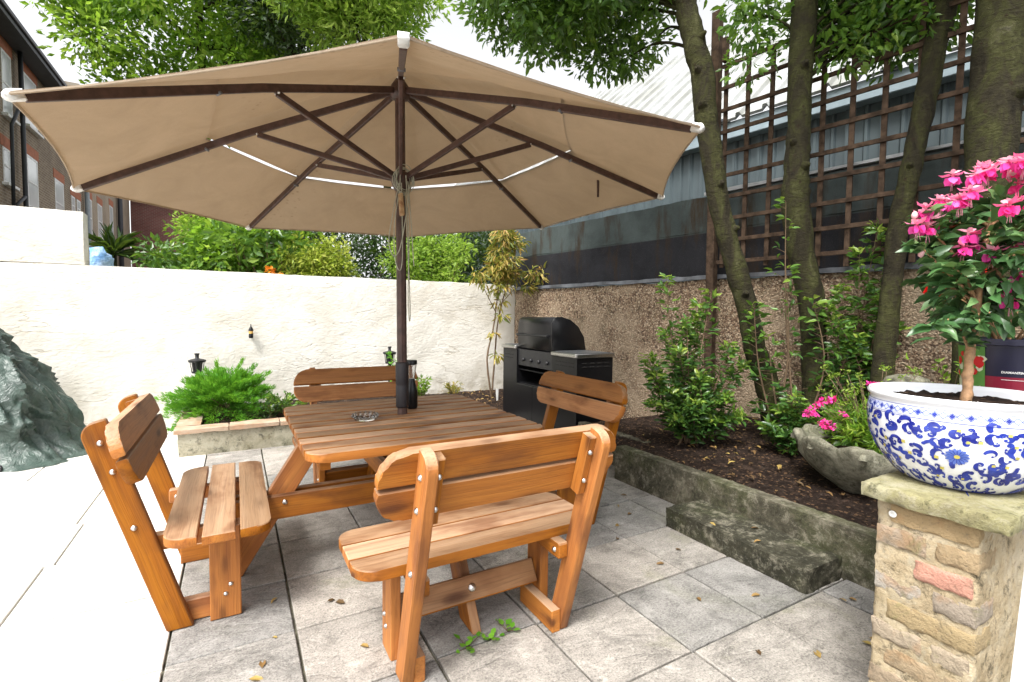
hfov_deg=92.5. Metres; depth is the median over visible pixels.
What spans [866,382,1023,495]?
china pot
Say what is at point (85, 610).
pale paving
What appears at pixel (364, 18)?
drooping tree
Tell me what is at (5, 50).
window
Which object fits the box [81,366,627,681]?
picnic table
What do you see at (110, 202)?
window
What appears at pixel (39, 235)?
garden wall
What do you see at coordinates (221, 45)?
broadleaf tree
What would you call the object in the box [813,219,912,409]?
laurel shrub
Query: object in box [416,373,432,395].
bedding plant
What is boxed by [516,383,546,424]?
door
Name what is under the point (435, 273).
bright bush
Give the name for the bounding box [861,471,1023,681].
brick pier
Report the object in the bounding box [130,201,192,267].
red brick house
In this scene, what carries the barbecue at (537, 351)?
on the paving at (654, 622)
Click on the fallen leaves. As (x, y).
(339, 601)
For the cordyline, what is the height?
2.760 m
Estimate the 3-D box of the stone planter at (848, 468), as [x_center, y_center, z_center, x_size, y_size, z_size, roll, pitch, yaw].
[2.276,0.772,3.119,0.894,0.377,0.875,-1,3,-29]
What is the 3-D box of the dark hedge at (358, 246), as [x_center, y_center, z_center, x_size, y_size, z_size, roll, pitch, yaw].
[-2.289,-0.953,9.428,7.880,4.040,2.120,-1,3,-29]
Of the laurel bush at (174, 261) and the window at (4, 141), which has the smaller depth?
the laurel bush at (174, 261)
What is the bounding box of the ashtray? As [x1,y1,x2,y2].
[351,411,378,421]
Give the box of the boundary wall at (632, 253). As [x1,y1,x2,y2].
[506,127,1023,418]
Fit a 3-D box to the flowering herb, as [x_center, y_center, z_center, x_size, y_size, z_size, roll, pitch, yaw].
[2.336,0.398,3.225,0.563,0.516,0.644,3,4,44]
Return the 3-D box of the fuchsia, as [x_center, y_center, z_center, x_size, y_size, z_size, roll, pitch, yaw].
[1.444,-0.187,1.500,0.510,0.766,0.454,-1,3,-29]
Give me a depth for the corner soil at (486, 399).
7.29 m
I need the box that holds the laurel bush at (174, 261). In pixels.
[130,220,254,271]
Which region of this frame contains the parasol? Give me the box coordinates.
[1,31,704,414]
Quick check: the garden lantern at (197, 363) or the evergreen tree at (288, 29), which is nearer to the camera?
the garden lantern at (197, 363)
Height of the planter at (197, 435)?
0.293 m
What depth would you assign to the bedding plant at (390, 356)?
6.68 m
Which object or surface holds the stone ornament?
on the soil bed
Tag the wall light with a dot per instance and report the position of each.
(250, 330)
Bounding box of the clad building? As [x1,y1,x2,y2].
[454,2,1023,288]
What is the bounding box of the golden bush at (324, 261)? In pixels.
[270,231,361,277]
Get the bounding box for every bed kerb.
[578,421,649,462]
[614,445,876,591]
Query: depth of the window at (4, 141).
13.88 m
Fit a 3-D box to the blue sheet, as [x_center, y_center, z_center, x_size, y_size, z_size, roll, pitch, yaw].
[-5.765,-0.751,6.802,0.517,1.101,0.486,-1,3,-29]
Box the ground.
[2,450,819,681]
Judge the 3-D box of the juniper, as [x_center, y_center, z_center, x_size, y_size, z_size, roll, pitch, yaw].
[-3.184,0.552,5.392,1.266,0.780,1.244,-1,3,-29]
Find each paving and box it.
[0,425,205,681]
[162,445,874,681]
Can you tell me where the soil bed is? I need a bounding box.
[616,413,877,529]
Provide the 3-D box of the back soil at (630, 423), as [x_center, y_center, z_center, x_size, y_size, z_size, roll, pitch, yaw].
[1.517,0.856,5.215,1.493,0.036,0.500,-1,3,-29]
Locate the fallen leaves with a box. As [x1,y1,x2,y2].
[249,388,871,680]
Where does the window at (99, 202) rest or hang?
in the brick house at (34, 172)
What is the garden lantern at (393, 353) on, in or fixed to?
on the planter at (197, 435)
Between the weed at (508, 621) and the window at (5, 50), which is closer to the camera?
the weed at (508, 621)
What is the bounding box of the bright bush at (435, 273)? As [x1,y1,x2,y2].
[376,232,482,282]
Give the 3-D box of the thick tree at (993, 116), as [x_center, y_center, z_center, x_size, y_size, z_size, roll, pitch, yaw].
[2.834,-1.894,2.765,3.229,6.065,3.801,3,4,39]
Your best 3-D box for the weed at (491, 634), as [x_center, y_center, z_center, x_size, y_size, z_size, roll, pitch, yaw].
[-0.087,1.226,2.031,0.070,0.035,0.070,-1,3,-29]
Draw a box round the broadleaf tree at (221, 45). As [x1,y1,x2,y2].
[19,0,343,218]
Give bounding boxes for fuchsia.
[895,153,1023,400]
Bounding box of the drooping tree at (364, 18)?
[260,0,456,277]
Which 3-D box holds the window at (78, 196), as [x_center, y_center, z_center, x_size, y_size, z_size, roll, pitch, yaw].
[-17.935,-5.576,20.344,0.190,1.160,0.790,-1,3,-29]
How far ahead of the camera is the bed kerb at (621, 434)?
4.54 m
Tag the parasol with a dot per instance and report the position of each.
(401, 113)
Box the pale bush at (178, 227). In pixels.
[163,210,262,250]
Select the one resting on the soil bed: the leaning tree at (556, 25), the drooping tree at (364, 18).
the leaning tree at (556, 25)
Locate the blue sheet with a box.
[89,247,113,265]
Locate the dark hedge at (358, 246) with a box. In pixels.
[142,231,519,324]
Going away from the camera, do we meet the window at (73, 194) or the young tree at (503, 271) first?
the young tree at (503, 271)
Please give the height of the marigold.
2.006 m
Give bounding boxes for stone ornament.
[883,374,930,382]
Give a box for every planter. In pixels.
[173,393,422,456]
[791,424,897,495]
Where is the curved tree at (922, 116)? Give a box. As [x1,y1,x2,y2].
[868,0,957,393]
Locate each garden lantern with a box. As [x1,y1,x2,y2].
[188,353,205,373]
[383,346,395,381]
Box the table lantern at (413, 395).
[407,359,417,408]
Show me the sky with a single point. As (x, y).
(454, 37)
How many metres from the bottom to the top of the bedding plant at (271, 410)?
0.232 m
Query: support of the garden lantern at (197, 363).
attached to the garden wall at (102, 341)
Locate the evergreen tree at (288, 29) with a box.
[194,0,353,234]
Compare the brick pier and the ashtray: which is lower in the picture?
the brick pier
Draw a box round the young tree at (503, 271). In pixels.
[469,230,548,397]
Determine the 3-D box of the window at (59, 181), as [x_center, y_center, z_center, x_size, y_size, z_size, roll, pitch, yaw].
[-16.686,-5.175,18.140,0.190,2.110,1.290,-1,3,-29]
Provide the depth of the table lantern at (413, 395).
3.10 m
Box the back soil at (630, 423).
[592,413,670,431]
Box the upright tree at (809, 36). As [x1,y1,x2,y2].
[710,0,974,416]
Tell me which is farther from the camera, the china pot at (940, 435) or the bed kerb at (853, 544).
the bed kerb at (853, 544)
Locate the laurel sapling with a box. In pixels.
[741,197,849,449]
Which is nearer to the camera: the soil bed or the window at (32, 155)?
the soil bed
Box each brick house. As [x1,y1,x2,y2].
[0,0,130,266]
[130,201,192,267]
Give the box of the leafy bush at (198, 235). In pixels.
[175,216,324,274]
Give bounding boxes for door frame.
[1010,572,1023,681]
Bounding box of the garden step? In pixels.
[666,499,841,593]
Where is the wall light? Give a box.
[248,324,253,337]
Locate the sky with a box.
[4,0,971,278]
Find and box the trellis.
[703,0,1023,391]
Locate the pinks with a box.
[801,381,883,454]
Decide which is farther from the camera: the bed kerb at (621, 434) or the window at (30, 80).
the window at (30, 80)
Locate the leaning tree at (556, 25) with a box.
[450,0,781,441]
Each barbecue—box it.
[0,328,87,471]
[502,317,613,428]
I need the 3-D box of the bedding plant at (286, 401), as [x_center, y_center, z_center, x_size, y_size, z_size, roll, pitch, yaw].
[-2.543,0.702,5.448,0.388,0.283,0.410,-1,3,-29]
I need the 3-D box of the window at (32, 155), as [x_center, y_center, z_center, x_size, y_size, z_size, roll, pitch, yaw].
[-15.335,-5.173,15.741,0.190,2.040,1.190,-1,3,-29]
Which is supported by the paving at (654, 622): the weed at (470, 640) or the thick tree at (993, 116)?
the weed at (470, 640)
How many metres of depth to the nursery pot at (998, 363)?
1.79 m
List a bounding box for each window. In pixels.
[0,35,20,125]
[0,132,19,190]
[23,62,43,138]
[26,143,38,207]
[53,168,64,209]
[70,186,75,210]
[76,193,80,211]
[90,193,92,234]
[96,195,103,239]
[109,199,113,234]
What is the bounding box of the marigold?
[264,265,283,273]
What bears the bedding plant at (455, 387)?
on the corner soil at (486, 399)
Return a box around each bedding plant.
[256,398,280,418]
[264,391,300,416]
[386,351,407,381]
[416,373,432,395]
[443,381,463,393]
[905,353,959,384]
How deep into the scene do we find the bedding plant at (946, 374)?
3.34 m
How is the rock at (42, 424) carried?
on the pale paving at (85, 610)
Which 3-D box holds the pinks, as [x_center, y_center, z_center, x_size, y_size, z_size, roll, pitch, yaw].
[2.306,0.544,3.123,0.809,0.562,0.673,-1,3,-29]
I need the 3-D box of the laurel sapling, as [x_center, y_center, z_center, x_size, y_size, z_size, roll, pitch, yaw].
[2.275,-0.135,3.982,0.835,2.066,0.441,1,3,2]
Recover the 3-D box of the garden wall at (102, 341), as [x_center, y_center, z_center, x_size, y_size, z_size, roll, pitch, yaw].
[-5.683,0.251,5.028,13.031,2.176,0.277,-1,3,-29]
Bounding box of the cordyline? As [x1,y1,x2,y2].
[88,222,147,266]
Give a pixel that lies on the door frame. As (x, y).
(1017, 672)
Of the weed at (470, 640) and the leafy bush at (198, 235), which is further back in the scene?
the leafy bush at (198, 235)
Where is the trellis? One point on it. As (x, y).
(720, 46)
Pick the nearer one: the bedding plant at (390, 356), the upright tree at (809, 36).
the upright tree at (809, 36)
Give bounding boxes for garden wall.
[0,205,89,264]
[0,262,514,425]
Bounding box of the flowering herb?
[816,362,922,435]
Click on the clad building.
(665, 89)
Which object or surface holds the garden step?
on the paving at (654, 622)
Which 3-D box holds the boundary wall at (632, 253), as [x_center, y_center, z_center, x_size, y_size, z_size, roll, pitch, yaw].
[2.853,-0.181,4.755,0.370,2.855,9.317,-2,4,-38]
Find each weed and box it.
[454,631,480,652]
[481,628,499,639]
[495,619,519,635]
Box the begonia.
[910,269,1023,344]
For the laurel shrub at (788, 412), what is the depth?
3.80 m
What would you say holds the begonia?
in the nursery pot at (998, 363)
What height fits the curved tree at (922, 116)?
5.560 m
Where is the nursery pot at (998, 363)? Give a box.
[956,337,1023,390]
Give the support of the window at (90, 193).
in the brick house at (34, 172)
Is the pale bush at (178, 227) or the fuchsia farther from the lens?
the pale bush at (178, 227)
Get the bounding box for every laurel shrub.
[638,273,752,445]
[755,388,829,457]
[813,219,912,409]
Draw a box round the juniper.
[154,357,277,433]
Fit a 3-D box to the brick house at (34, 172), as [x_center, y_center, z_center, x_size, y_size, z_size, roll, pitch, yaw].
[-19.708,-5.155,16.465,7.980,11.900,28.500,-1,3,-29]
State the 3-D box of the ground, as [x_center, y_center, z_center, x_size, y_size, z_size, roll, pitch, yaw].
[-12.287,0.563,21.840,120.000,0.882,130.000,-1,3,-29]
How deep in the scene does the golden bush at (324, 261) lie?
7.17 m
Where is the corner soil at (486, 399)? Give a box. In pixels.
[424,389,502,409]
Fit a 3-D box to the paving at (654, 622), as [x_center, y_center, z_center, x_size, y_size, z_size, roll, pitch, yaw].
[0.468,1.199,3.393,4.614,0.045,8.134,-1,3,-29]
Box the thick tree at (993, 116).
[949,0,1023,383]

